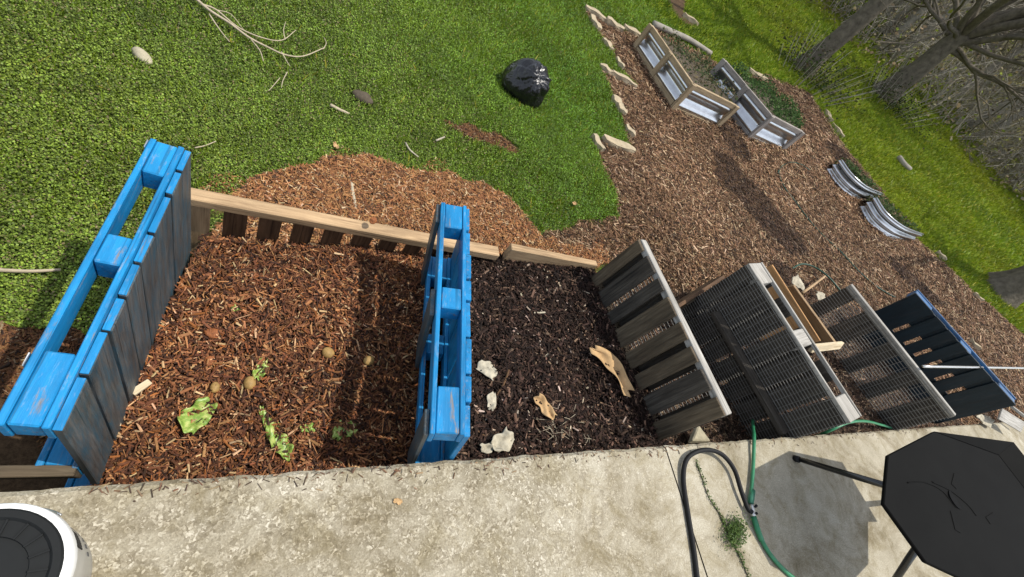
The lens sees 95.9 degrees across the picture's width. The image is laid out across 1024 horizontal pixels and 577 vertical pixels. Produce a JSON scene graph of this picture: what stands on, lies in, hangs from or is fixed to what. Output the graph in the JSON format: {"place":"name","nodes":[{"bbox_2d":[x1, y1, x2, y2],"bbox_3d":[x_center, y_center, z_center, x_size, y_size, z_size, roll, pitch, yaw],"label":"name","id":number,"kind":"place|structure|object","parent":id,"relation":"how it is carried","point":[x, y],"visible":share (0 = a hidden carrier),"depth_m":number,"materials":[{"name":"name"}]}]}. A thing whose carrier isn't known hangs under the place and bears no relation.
{"place":"outdoors","nodes":[
{"label":"outdoors","id":0,"kind":"place"},
{"bbox_2d":[0,422,1023,576],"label":"patio","id":1,"kind":"structure","parent":0,"point":[621,515],"depth_m":2.01,"materials":[{"name":"concrete"}]},
{"bbox_2d":[0,503,92,576],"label":"bucket","id":2,"kind":"object","parent":1,"relation":"on","point":[36,541],"visible":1,"depth_m":1.05,"materials":[{"name":"plastic"}]},
{"bbox_2d":[88,428,927,502],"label":"spilled chips","id":3,"kind":"object","parent":1,"relation":"on","point":[275,475],"visible":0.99,"depth_m":1.80,"materials":[{"name":"brown wood"}]},
{"bbox_2d":[665,448,707,576],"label":"patio joint","id":4,"kind":"object","parent":1,"relation":"on","point":[684,508],"visible":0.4,"depth_m":2.52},
{"bbox_2d":[681,447,753,576],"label":"black hose","id":5,"kind":"object","parent":1,"relation":"on","point":[691,454],"visible":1,"depth_m":2.58,"materials":[{"name":"rubber"}]},
{"bbox_2d":[696,462,747,575],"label":"patio crack","id":6,"kind":"object","parent":1,"relation":"on","point":[720,516],"visible":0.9,"depth_m":2.59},
{"bbox_2d":[695,459,751,576],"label":"crack weed","id":7,"kind":"object","parent":1,"relation":"on","point":[736,532],"visible":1,"depth_m":2.54,"materials":[{"name":"green plant"}]},
{"bbox_2d":[747,419,794,576],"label":"green hose","id":8,"kind":"object","parent":1,"relation":"on","point":[750,501],"visible":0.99,"depth_m":2.70,"materials":[{"name":"rubber"}]},
{"bbox_2d":[792,431,1023,576],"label":"patio table","id":9,"kind":"object","parent":1,"relation":"on","point":[952,505],"visible":1,"depth_m":2.54,"materials":[{"name":"black metal"}]},
{"bbox_2d":[976,414,994,427],"bbox_3d":[5.486,1.536,5.352,0.444,0.062,0.159,8,55,-30],"label":"cardboard piece","id":10,"kind":"object","parent":1,"relation":"on","point":[988,421],"visible":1,"depth_m":5.37,"materials":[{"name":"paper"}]},
{"bbox_2d":[997,408,1023,431],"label":"plank","id":11,"kind":"object","parent":1,"relation":"on","point":[1010,420],"visible":0.89,"depth_m":5.36,"materials":[{"name":"grey wood"}]},
{"bbox_2d":[1010,406,1023,416],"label":"plank","id":12,"kind":"object","parent":11,"relation":"on","point":[1017,411],"visible":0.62,"depth_m":5.49,"materials":[{"name":"grey wood"}]},
{"bbox_2d":[0,0,1023,575],"bbox_3d":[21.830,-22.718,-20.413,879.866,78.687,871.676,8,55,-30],"label":"ground","id":13,"kind":"structure","parent":0,"point":[20,450],"depth_m":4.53,"materials":[{"name":"plant"}]},
{"bbox_2d":[0,268,60,272],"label":"stick","id":14,"kind":"object","parent":13,"relation":"on","point":[25,270],"visible":1,"depth_m":2.12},
{"bbox_2d":[0,138,190,487],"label":"blue pallet","id":15,"kind":"object","parent":13,"relation":"on","point":[72,407],"visible":0.81,"depth_m":1.53,"materials":[{"name":"paint"}]},
{"bbox_2d":[0,465,81,479],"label":"plank","id":16,"kind":"object","parent":15,"relation":"on","point":[35,472],"visible":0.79,"depth_m":1.49,"materials":[{"name":"brown wood"}]},
{"bbox_2d":[131,47,152,64],"bbox_3d":[-2.455,-1.542,3.063,0.155,0.081,0.083,42,45,-2],"label":"rock","id":17,"kind":"object","parent":13,"relation":"on","point":[137,52],"visible":0.88,"depth_m":3.04,"materials":[{"name":"stone"}]},
{"bbox_2d":[196,0,326,90],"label":"fallen branch","id":18,"kind":"object","parent":13,"relation":"on","point":[228,21],"visible":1,"depth_m":3.57,"materials":[{"name":"wood"}]},
{"bbox_2d":[87,232,441,485],"bbox_3d":[-0.943,0.295,2.327,1.623,0.279,1.419,8,55,-30],"label":"brown compost","id":19,"kind":"object","parent":13,"relation":"on","point":[353,306],"visible":0.76,"depth_m":2.19,"materials":[{"name":"brown wood"}]},
{"bbox_2d":[133,379,151,395],"bbox_3d":[-1.533,0.408,1.908,0.033,0.016,0.075,43,42,-9],"label":"wood chunk","id":20,"kind":"object","parent":19,"relation":"on","point":[142,386],"visible":0.8,"depth_m":1.91,"materials":[{"name":"brown wood"}]},
{"bbox_2d":[177,397,217,433],"bbox_3d":[-1.336,0.536,1.962,0.112,0.046,0.164,43,45,-1],"label":"lettuce leaf","id":21,"kind":"object","parent":19,"relation":"on","point":[186,424],"visible":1,"depth_m":1.96,"materials":[{"name":"plant"}]},
{"bbox_2d":[203,355,218,365],"bbox_3d":[-1.357,0.324,2.079,0.048,0.034,0.058,48,45,4],"label":"food pulp","id":22,"kind":"object","parent":19,"relation":"on","point":[210,361],"visible":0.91,"depth_m":2.07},
{"bbox_2d":[203,328,224,338],"bbox_3d":[-1.375,0.205,2.134,0.072,0.034,0.067,40,45,-4],"label":"food pulp","id":23,"kind":"object","parent":19,"relation":"on","point":[212,333],"visible":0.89,"depth_m":2.12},
{"bbox_2d":[210,382,219,392],"bbox_3d":[-1.307,0.435,2.033,0.039,0.033,0.051,16,52,-26],"label":"potato","id":24,"kind":"object","parent":19,"relation":"on","point":[214,388],"visible":0.99,"depth_m":2.02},
{"bbox_2d":[243,376,255,389],"bbox_3d":[-1.182,0.426,2.082,0.052,0.045,0.063,8,55,-30],"label":"potato","id":25,"kind":"object","parent":19,"relation":"on","point":[249,382],"visible":1,"depth_m":2.07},
{"bbox_2d":[252,357,268,380],"bbox_3d":[-1.153,0.369,2.123,0.060,0.041,0.113,19,50,-23],"label":"lettuce leaf","id":26,"kind":"object","parent":19,"relation":"on","point":[255,372],"visible":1,"depth_m":2.11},
{"bbox_2d":[259,405,269,430],"bbox_3d":[-1.097,0.576,2.050,0.035,0.034,0.122,-12,67,-40],"label":"lettuce leaf","id":27,"kind":"object","parent":19,"relation":"on","point":[263,412],"visible":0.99,"depth_m":2.05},
{"bbox_2d":[265,419,293,460],"bbox_3d":[-1.025,0.664,2.033,0.081,0.060,0.210,-19,71,-42],"label":"lettuce leaf","id":28,"kind":"object","parent":19,"relation":"on","point":[271,438],"visible":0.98,"depth_m":2.03,"materials":[{"name":"plant"}]},
{"bbox_2d":[300,422,316,432],"bbox_3d":[-0.921,0.637,2.103,0.081,0.035,0.048,-10,65,-39],"label":"lettuce leaf","id":29,"kind":"object","parent":19,"relation":"on","point":[311,428],"visible":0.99,"depth_m":2.10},
{"bbox_2d":[306,339,314,349],"bbox_3d":[-0.986,0.271,2.255,0.044,0.036,0.048,27,48,-17],"label":"food pulp","id":30,"kind":"object","parent":19,"relation":"on","point":[310,342],"visible":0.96,"depth_m":2.25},
{"bbox_2d":[322,347,334,357],"bbox_3d":[-0.897,0.314,2.256,0.061,0.044,0.055,35,46,-9],"label":"potato","id":31,"kind":"object","parent":19,"relation":"on","point":[327,352],"visible":1,"depth_m":2.24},
{"bbox_2d":[331,420,357,441],"bbox_3d":[-0.777,0.664,2.143,0.108,0.056,0.100,20,50,-22],"label":"lettuce leaf","id":32,"kind":"object","parent":19,"relation":"on","point":[335,434],"visible":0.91,"depth_m":2.13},
{"bbox_2d":[363,356,373,364],"bbox_3d":[-0.719,0.363,2.321,0.057,0.040,0.049,-19,71,-42],"label":"potato","id":33,"kind":"object","parent":19,"relation":"on","point":[368,360],"visible":1,"depth_m":2.31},
{"bbox_2d":[0,119,609,447],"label":"wood chip pile","id":34,"kind":"object","parent":13,"relation":"on","point":[17,344],"visible":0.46,"depth_m":3.38,"materials":[{"name":"wood"}]},
{"bbox_2d":[350,179,356,208],"bbox_3d":[-1.128,-0.676,3.275,0.034,0.036,0.313,1,59,-34],"label":"stick","id":35,"kind":"object","parent":34,"relation":"on","point":[352,190],"visible":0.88,"depth_m":3.25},
{"bbox_2d":[502,243,597,268],"bbox_3d":[0.168,-0.097,3.450,0.749,0.589,0.083,8,55,-30],"label":"back board","id":36,"kind":"object","parent":34,"relation":"on","point":[513,252],"visible":0.44,"depth_m":3.19,"materials":[{"name":"beige wood"}]},
{"bbox_2d":[330,104,349,113],"bbox_3d":[-1.380,-1.433,3.700,0.155,0.032,0.042,20,50,-22],"label":"stick","id":37,"kind":"object","parent":13,"relation":"on","point":[337,108],"visible":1,"depth_m":3.68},
{"bbox_2d":[191,188,498,259],"bbox_3d":[-0.966,-0.211,2.816,1.727,0.585,0.094,8,55,-30],"label":"back pallet","id":38,"kind":"object","parent":13,"relation":"on","point":[238,211],"visible":0.39,"depth_m":2.49,"materials":[{"name":"beige wood"}]},
{"bbox_2d":[352,90,372,104],"bbox_3d":[-1.266,-1.617,3.917,0.182,0.094,0.123,28,47,-16],"label":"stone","id":39,"kind":"object","parent":13,"relation":"on","point":[364,96],"visible":0.88,"depth_m":3.88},
{"bbox_2d":[407,202,470,463],"bbox_3d":[-0.407,0.327,2.435,0.182,1.003,1.182,7,55,-15],"label":"blue pallet","id":40,"kind":"object","parent":13,"relation":"on","point":[442,429],"visible":0.72,"depth_m":2.09,"materials":[{"name":"paint"}]},
{"bbox_2d":[0,0,1023,332],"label":"lawn grass","id":41,"kind":"structure","parent":13,"relation":"on","point":[952,182],"depth_m":7.23,"materials":[{"name":"plant"}]},
{"bbox_2d":[502,58,551,108],"bbox_3d":[0.176,-2.353,5.195,0.538,0.468,0.489,24,48,-19],"label":"bin bag","id":42,"kind":"object","parent":13,"relation":"on","point":[527,81],"visible":0.92,"depth_m":5.06,"materials":[{"name":"black"}]},
{"bbox_2d":[428,251,669,460],"bbox_3d":[0.198,0.374,2.868,1.650,0.202,1.452,8,55,-30],"label":"dark compost","id":43,"kind":"object","parent":13,"relation":"on","point":[536,329],"visible":0.77,"depth_m":2.85,"materials":[{"name":"soil"}]},
{"bbox_2d":[476,360,496,380],"bbox_3d":[-0.138,0.452,2.611,0.132,0.014,0.102,36,46,-8],"label":"paper scrap","id":44,"kind":"object","parent":43,"relation":"on","point":[489,372],"visible":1,"depth_m":2.60,"materials":[{"name":"paper"}]},
{"bbox_2d":[480,443,493,453],"bbox_3d":[-0.129,0.812,2.349,0.078,0.028,0.056,3,58,-33],"label":"paper scrap","id":45,"kind":"object","parent":43,"relation":"on","point":[487,448],"visible":1,"depth_m":2.35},
{"bbox_2d":[487,391,495,410],"bbox_3d":[-0.112,0.609,2.508,0.064,0.017,0.111,26,48,-17],"label":"paper scrap","id":46,"kind":"object","parent":43,"relation":"on","point":[491,398],"visible":1,"depth_m":2.51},
{"bbox_2d":[491,426,513,452],"bbox_3d":[-0.046,0.798,2.405,0.113,0.034,0.156,51,45,7],"label":"paper scrap","id":47,"kind":"object","parent":43,"relation":"on","point":[502,441],"visible":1,"depth_m":2.41,"materials":[{"name":"paper"}]},
{"bbox_2d":[496,369,509,395],"bbox_3d":[-0.049,0.534,2.616,0.022,0.021,0.182,36,46,-8],"label":"stick","id":48,"kind":"object","parent":43,"relation":"on","point":[506,376],"visible":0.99,"depth_m":2.62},
{"bbox_2d":[533,393,556,419],"bbox_3d":[0.187,0.667,2.606,0.167,0.044,0.080,48,57,4],"label":"cardboard piece","id":49,"kind":"object","parent":43,"relation":"on","point":[548,411],"visible":1,"depth_m":2.60,"materials":[{"name":"cardboard"}]},
{"bbox_2d":[535,405,591,448],"bbox_3d":[0.306,0.783,2.640,0.418,0.046,0.304,28,47,-16],"label":"straw tuft","id":50,"kind":"object","parent":43,"relation":"on","point":[563,430],"visible":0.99,"depth_m":2.59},
{"bbox_2d":[589,345,634,396],"bbox_3d":[0.652,0.513,2.973,0.155,0.058,0.397,-31,79,-44],"label":"cardboard piece","id":51,"kind":"object","parent":43,"relation":"on","point":[609,358],"visible":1,"depth_m":2.98,"materials":[{"name":"cardboard"}]},
{"bbox_2d":[588,14,601,30],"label":"edging stone","id":52,"kind":"object","parent":13,"relation":"on","point":[597,24],"visible":0.81,"depth_m":7.60,"materials":[{"name":"stone"}]},
{"bbox_2d":[585,4,606,21],"bbox_3d":[1.415,-4.665,7.845,0.443,0.106,0.141,20,50,-22],"label":"edging stone","id":53,"kind":"object","parent":13,"relation":"on","point":[596,12],"visible":0.8,"depth_m":7.79,"materials":[{"name":"stone"}]},
{"bbox_2d":[590,133,605,152],"bbox_3d":[1.037,-1.767,5.643,0.094,0.111,0.258,-6,63,-38],"label":"edging stone","id":54,"kind":"object","parent":13,"relation":"on","point":[598,143],"visible":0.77,"depth_m":5.61,"materials":[{"name":"stone"}]},
{"bbox_2d":[599,63,612,73],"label":"edging stone","id":55,"kind":"object","parent":13,"relation":"on","point":[606,69],"visible":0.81,"depth_m":6.94,"materials":[{"name":"stone"}]},
{"bbox_2d":[602,37,613,50],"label":"edging stone","id":56,"kind":"object","parent":13,"relation":"on","point":[608,43],"visible":0.74,"depth_m":7.39,"materials":[{"name":"stone"}]},
{"bbox_2d":[605,16,624,31],"bbox_3d":[1.765,-4.539,7.957,0.364,0.112,0.165,26,48,-17],"label":"edging stone","id":57,"kind":"object","parent":13,"relation":"on","point":[611,21],"visible":0.92,"depth_m":7.90,"materials":[{"name":"stone"}]},
{"bbox_2d":[610,94,623,106],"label":"edging stone","id":58,"kind":"object","parent":13,"relation":"on","point":[616,99],"visible":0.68,"depth_m":6.51,"materials":[{"name":"stone"}]},
{"bbox_2d":[601,134,635,153],"bbox_3d":[1.347,-1.821,5.877,0.540,0.112,0.148,11,54,-29],"label":"edging stone","id":59,"kind":"object","parent":13,"relation":"on","point":[617,143],"visible":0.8,"depth_m":5.82,"materials":[{"name":"stone"}]},
{"bbox_2d":[614,56,624,69],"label":"edging stone","id":60,"kind":"object","parent":13,"relation":"on","point":[619,62],"visible":0.77,"depth_m":7.26,"materials":[{"name":"stone"}]},
{"bbox_2d":[617,103,627,116],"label":"edging stone","id":61,"kind":"object","parent":13,"relation":"on","point":[622,108],"visible":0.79,"depth_m":6.44,"materials":[{"name":"stone"}]},
{"bbox_2d":[611,70,637,87],"bbox_3d":[1.725,-3.209,7.108,0.491,0.107,0.101,18,51,-24],"label":"edging stone","id":62,"kind":"object","parent":13,"relation":"on","point":[625,79],"visible":0.87,"depth_m":7.06,"materials":[{"name":"stone"}]},
{"bbox_2d":[623,124,635,136],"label":"edging stone","id":63,"kind":"object","parent":13,"relation":"on","point":[632,132],"visible":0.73,"depth_m":6.21,"materials":[{"name":"stone"}]},
{"bbox_2d":[623,24,640,36],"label":"edging stone","id":64,"kind":"object","parent":13,"relation":"on","point":[634,31],"visible":0.58,"depth_m":8.05,"materials":[{"name":"stone"}]},
{"bbox_2d":[591,239,731,439],"bbox_3d":[0.770,0.450,3.182,0.109,1.044,1.199,3,58,-37],"label":"wooden pallet","id":65,"kind":"object","parent":13,"relation":"on","point":[669,354],"visible":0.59,"depth_m":2.92,"materials":[{"name":"grey wood"}]},
{"bbox_2d":[652,20,712,54],"bbox_3d":[3.363,-4.913,9.099,1.618,0.178,0.179,8,55,-30],"label":"edging log","id":66,"kind":"object","parent":13,"relation":"on","point":[683,36],"visible":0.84,"depth_m":9.02,"materials":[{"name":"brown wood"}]},
{"bbox_2d":[633,23,739,126],"bbox_3d":[3.218,-3.817,8.129,2.287,0.674,2.107,8,55,-30],"label":"raised bed","id":67,"kind":"object","parent":13,"relation":"on","point":[676,71],"visible":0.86,"depth_m":7.61,"materials":[{"name":"brown wood"}]},
{"bbox_2d":[683,12,698,25],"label":"edging stone","id":68,"kind":"object","parent":13,"relation":"on","point":[689,18],"visible":0.97,"depth_m":9.95,"materials":[{"name":"stone"}]},
{"bbox_2d":[747,67,767,81],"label":"edging stone","id":69,"kind":"object","parent":13,"relation":"on","point":[753,71],"visible":0.55,"depth_m":10.09,"materials":[{"name":"stone"}]},
{"bbox_2d":[710,58,805,149],"bbox_3d":[5.080,-3.669,9.125,2.958,0.706,1.920,-25,76,-43],"label":"raised bed","id":70,"kind":"object","parent":13,"relation":"on","point":[758,102],"visible":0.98,"depth_m":8.35,"materials":[{"name":"grey wood"}]},
{"bbox_2d":[681,262,861,439],"bbox_3d":[1.807,0.620,3.715,0.303,1.104,1.259,-5,62,-35],"label":"pallet","id":71,"kind":"object","parent":13,"relation":"on","point":[773,376],"visible":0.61,"depth_m":3.49,"materials":[{"name":"grey wood"}]},
{"bbox_2d":[541,11,1023,424],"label":"garden mulch","id":72,"kind":"object","parent":13,"relation":"on","point":[952,308],"visible":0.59,"depth_m":7.05,"materials":[{"name":"brown wood"}]},
{"bbox_2d":[791,274,804,290],"bbox_3d":[3.087,-0.056,4.971,0.244,0.045,0.178,-17,70,-41],"label":"cardboard piece","id":73,"kind":"object","parent":72,"relation":"on","point":[796,281],"visible":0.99,"depth_m":4.95,"materials":[{"name":"paper"}]},
{"bbox_2d":[801,275,825,293],"bbox_3d":[3.677,-0.064,5.596,1.015,0.080,0.034,-17,70,-41],"label":"stick","id":74,"kind":"object","parent":72,"relation":"on","point":[812,285],"visible":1,"depth_m":5.43,"materials":[{"name":"beige wood"}]},
{"bbox_2d":[792,263,840,290],"bbox_3d":[3.993,-0.180,6.013,0.944,0.140,0.275,27,48,-16],"label":"green hose","id":75,"kind":"object","parent":72,"relation":"on","point":[834,283],"visible":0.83,"depth_m":5.99,"materials":[{"name":"rubber"}]},
{"bbox_2d":[777,170,894,296],"bbox_3d":[5.030,-0.951,7.399,0.353,0.328,2.724,-3,61,-36],"label":"drip hose","id":76,"kind":"object","parent":72,"relation":"on","point":[841,252],"visible":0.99,"depth_m":7.22,"materials":[{"name":"green rubber"}]},
{"bbox_2d":[826,157,882,198],"bbox_3d":[6.966,-2.289,9.416,1.178,0.418,0.930,8,55,-30],"label":"curved bed","id":77,"kind":"object","parent":72,"relation":"on","point":[851,179],"visible":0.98,"depth_m":9.13,"materials":[{"name":"silver metal"}]},
{"bbox_2d":[611,285,963,445],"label":"mulch between pallets","id":78,"kind":"object","parent":13,"relation":"on","point":[728,428],"visible":0.16,"depth_m":4.21,"materials":[{"name":"brown wood"}]},
{"bbox_2d":[688,426,709,442],"bbox_3d":[1.285,1.009,3.213,0.187,0.058,0.131,8,55,-30],"label":"stone","id":79,"kind":"object","parent":78,"relation":"on","point":[698,434],"visible":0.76,"depth_m":3.19,"materials":[{"name":"stone"}]},
{"bbox_2d":[677,275,724,306],"bbox_3d":[1.577,0.046,3.991,0.943,0.143,0.033,-22,85,-40],"label":"plank","id":80,"kind":"object","parent":78,"relation":"on","point":[696,292],"visible":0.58,"depth_m":3.98,"materials":[{"name":"brown wood"}]},
{"bbox_2d":[759,265,820,342],"bbox_3d":[2.288,0.209,4.064,0.024,0.423,0.732,-10,70,-45],"label":"plank","id":81,"kind":"object","parent":78,"relation":"on","point":[782,286],"visible":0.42,"depth_m":3.96,"materials":[{"name":"orange wood"}]},
{"bbox_2d":[808,341,843,352],"bbox_3d":[2.693,0.498,3.952,0.610,0.072,0.032,2,30,-36],"label":"plank","id":82,"kind":"object","parent":81,"relation":"on","point":[829,346],"visible":0.8,"depth_m":3.94,"materials":[{"name":"brown wood"}]},
{"bbox_2d":[787,285,835,342],"bbox_3d":[2.808,0.264,4.415,0.023,0.253,0.666,-32,85,-9],"label":"plank","id":83,"kind":"object","parent":78,"relation":"on","point":[820,329],"visible":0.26,"depth_m":4.33,"materials":[{"name":"beige wood"}]},
{"bbox_2d":[816,291,824,300],"bbox_3d":[3.460,0.087,5.174,0.225,0.046,0.147,-3,61,-36],"label":"cardboard piece","id":84,"kind":"object","parent":78,"relation":"on","point":[820,295],"visible":0.71,"depth_m":5.16,"materials":[{"name":"paper"}]},
{"bbox_2d":[814,420,938,435],"bbox_3d":[3.514,1.266,4.254,2.528,0.269,0.079,8,55,-30],"label":"green hose","id":85,"kind":"object","parent":78,"relation":"on","point":[854,421],"visible":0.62,"depth_m":3.70,"materials":[{"name":"rubber"}]},
{"bbox_2d":[770,6,885,121],"bbox_3d":[7.761,-5.690,11.434,3.908,1.355,3.439,-16,69,-41],"label":"brush","id":86,"kind":"object","parent":13,"relation":"on","point":[806,74],"visible":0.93,"depth_m":11.44,"materials":[{"name":"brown plant"}]},
{"bbox_2d":[824,108,833,121],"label":"edging stone","id":87,"kind":"object","parent":13,"relation":"on","point":[829,115],"visible":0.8,"depth_m":11.07,"materials":[{"name":"stone"}]},
{"bbox_2d":[832,123,844,137],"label":"edging stone","id":88,"kind":"object","parent":13,"relation":"on","point":[839,130],"visible":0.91,"depth_m":10.80,"materials":[{"name":"stone"}]},
{"bbox_2d":[793,0,893,79],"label":"bare tree","id":89,"kind":"object","parent":13,"relation":"on","point":[857,22],"visible":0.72,"depth_m":11.29,"materials":[{"name":"brown plant"}]},
{"bbox_2d":[810,284,955,430],"bbox_3d":[3.213,0.763,4.447,0.049,1.004,1.319,-15,68,-37],"label":"pallet","id":90,"kind":"object","parent":13,"relation":"on","point":[934,406],"visible":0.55,"depth_m":4.22,"materials":[{"name":"grey wood"}]},
{"bbox_2d":[860,194,923,239],"bbox_3d":[7.522,-1.511,9.230,1.480,0.445,1.047,8,55,-30],"label":"curved bed","id":91,"kind":"object","parent":13,"relation":"on","point":[877,214],"visible":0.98,"depth_m":8.87,"materials":[{"name":"silver metal"}]},
{"bbox_2d":[896,155,911,170],"bbox_3d":[10.151,-3.262,11.959,0.384,0.116,0.392,8,55,-30],"label":"log","id":92,"kind":"object","parent":13,"relation":"on","point":[903,162],"visible":1,"depth_m":11.88,"materials":[{"name":"grey wood"}]},
{"bbox_2d":[787,0,1023,184],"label":"bare tree","id":93,"kind":"object","parent":13,"relation":"on","point":[972,24],"visible":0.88,"depth_m":13.61,"materials":[{"name":"brown plant"}]},
{"bbox_2d":[845,53,977,148],"bbox_3d":[12.348,-5.940,14.333,4.202,1.243,4.170,48,45,4],"label":"brush","id":94,"kind":"object","parent":13,"relation":"on","point":[894,104],"visible":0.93,"depth_m":14.42,"materials":[{"name":"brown plant"}]},
{"bbox_2d":[816,0,1023,205],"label":"woodland leaves","id":95,"kind":"object","parent":13,"relation":"on","point":[896,65],"visible":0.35,"depth_m":17.25,"materials":[{"name":"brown plant"}]},
{"bbox_2d":[820,0,1023,190],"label":"undergrowth","id":96,"kind":"object","parent":13,"relation":"on","point":[1007,129],"visible":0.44,"depth_m":17.97,"materials":[{"name":"brown plant"}]},
{"bbox_2d":[880,0,995,34],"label":"woodland tree","id":97,"kind":"object","parent":13,"relation":"on","point":[898,15],"visible":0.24,"depth_m":19.76,"materials":[{"name":"brown plant"}]},
{"bbox_2d":[863,290,1015,423],"bbox_3d":[4.241,0.800,4.924,0.142,1.002,1.308,-25,76,-39],"label":"black pallet","id":98,"kind":"object","parent":13,"relation":"on","point":[986,390],"visible":0.61,"depth_m":4.66,"materials":[{"name":"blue wood"}]},
{"bbox_2d":[921,365,1023,368],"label":"metal rod","id":99,"kind":"object","parent":98,"relation":"on","point":[946,366],"visible":0.99,"depth_m":4.31,"materials":[{"name":"metal"}]},
{"bbox_2d":[879,0,1023,55],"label":"woodland tree","id":100,"kind":"object","parent":13,"relation":"on","point":[913,18],"visible":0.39,"depth_m":18.40,"materials":[{"name":"brown plant"}]},
{"bbox_2d":[885,0,1023,77],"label":"woodland tree","id":101,"kind":"object","parent":13,"relation":"on","point":[910,16],"visible":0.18,"depth_m":18.72,"materials":[{"name":"brown plant"}]},
{"bbox_2d":[888,0,1023,101],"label":"woodland tree","id":102,"kind":"object","parent":13,"relation":"on","point":[962,9],"visible":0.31,"depth_m":18.11,"materials":[{"name":"brown plant"}]},
{"bbox_2d":[969,338,981,350],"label":"edging stone","id":103,"kind":"object","parent":13,"relation":"on","point":[977,346],"visible":0.59,"depth_m":7.31,"materials":[{"name":"stone"}]},
{"bbox_2d":[962,40,1023,89],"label":"woodland tree","id":104,"kind":"object","parent":13,"relation":"on","point":[1019,49],"visible":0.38,"depth_m":20.12,"materials":[{"name":"brown plant"}]},
{"bbox_2d":[968,60,1023,127],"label":"woodland tree","id":105,"kind":"object","parent":13,"relation":"on","point":[970,125],"visible":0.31,"depth_m":18.80,"materials":[{"name":"brown plant"}]},
{"bbox_2d":[977,50,1023,137],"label":"woodland tree","id":106,"kind":"object","parent":13,"relation":"on","point":[1020,113],"visible":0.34,"depth_m":18.71,"materials":[{"name":"brown plant"}]},
{"bbox_2d":[978,29,1023,56],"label":"woodland tree","id":107,"kind":"object","parent":13,"relation":"on","point":[990,46],"visible":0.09,"depth_m":23.32,"materials":[{"name":"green plant"}]},
{"bbox_2d":[983,41,1023,115],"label":"woodland tree","id":108,"kind":"object","parent":13,"relation":"on","point":[998,106],"visible":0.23,"depth_m":19.30,"materials":[{"name":"brown plant"}]},
{"bbox_2d":[987,265,1023,308],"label":"bare tree","id":109,"kind":"object","parent":13,"relation":"on","point":[1008,285],"visible":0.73,"depth_m":10.41,"materials":[{"name":"grey plant"}]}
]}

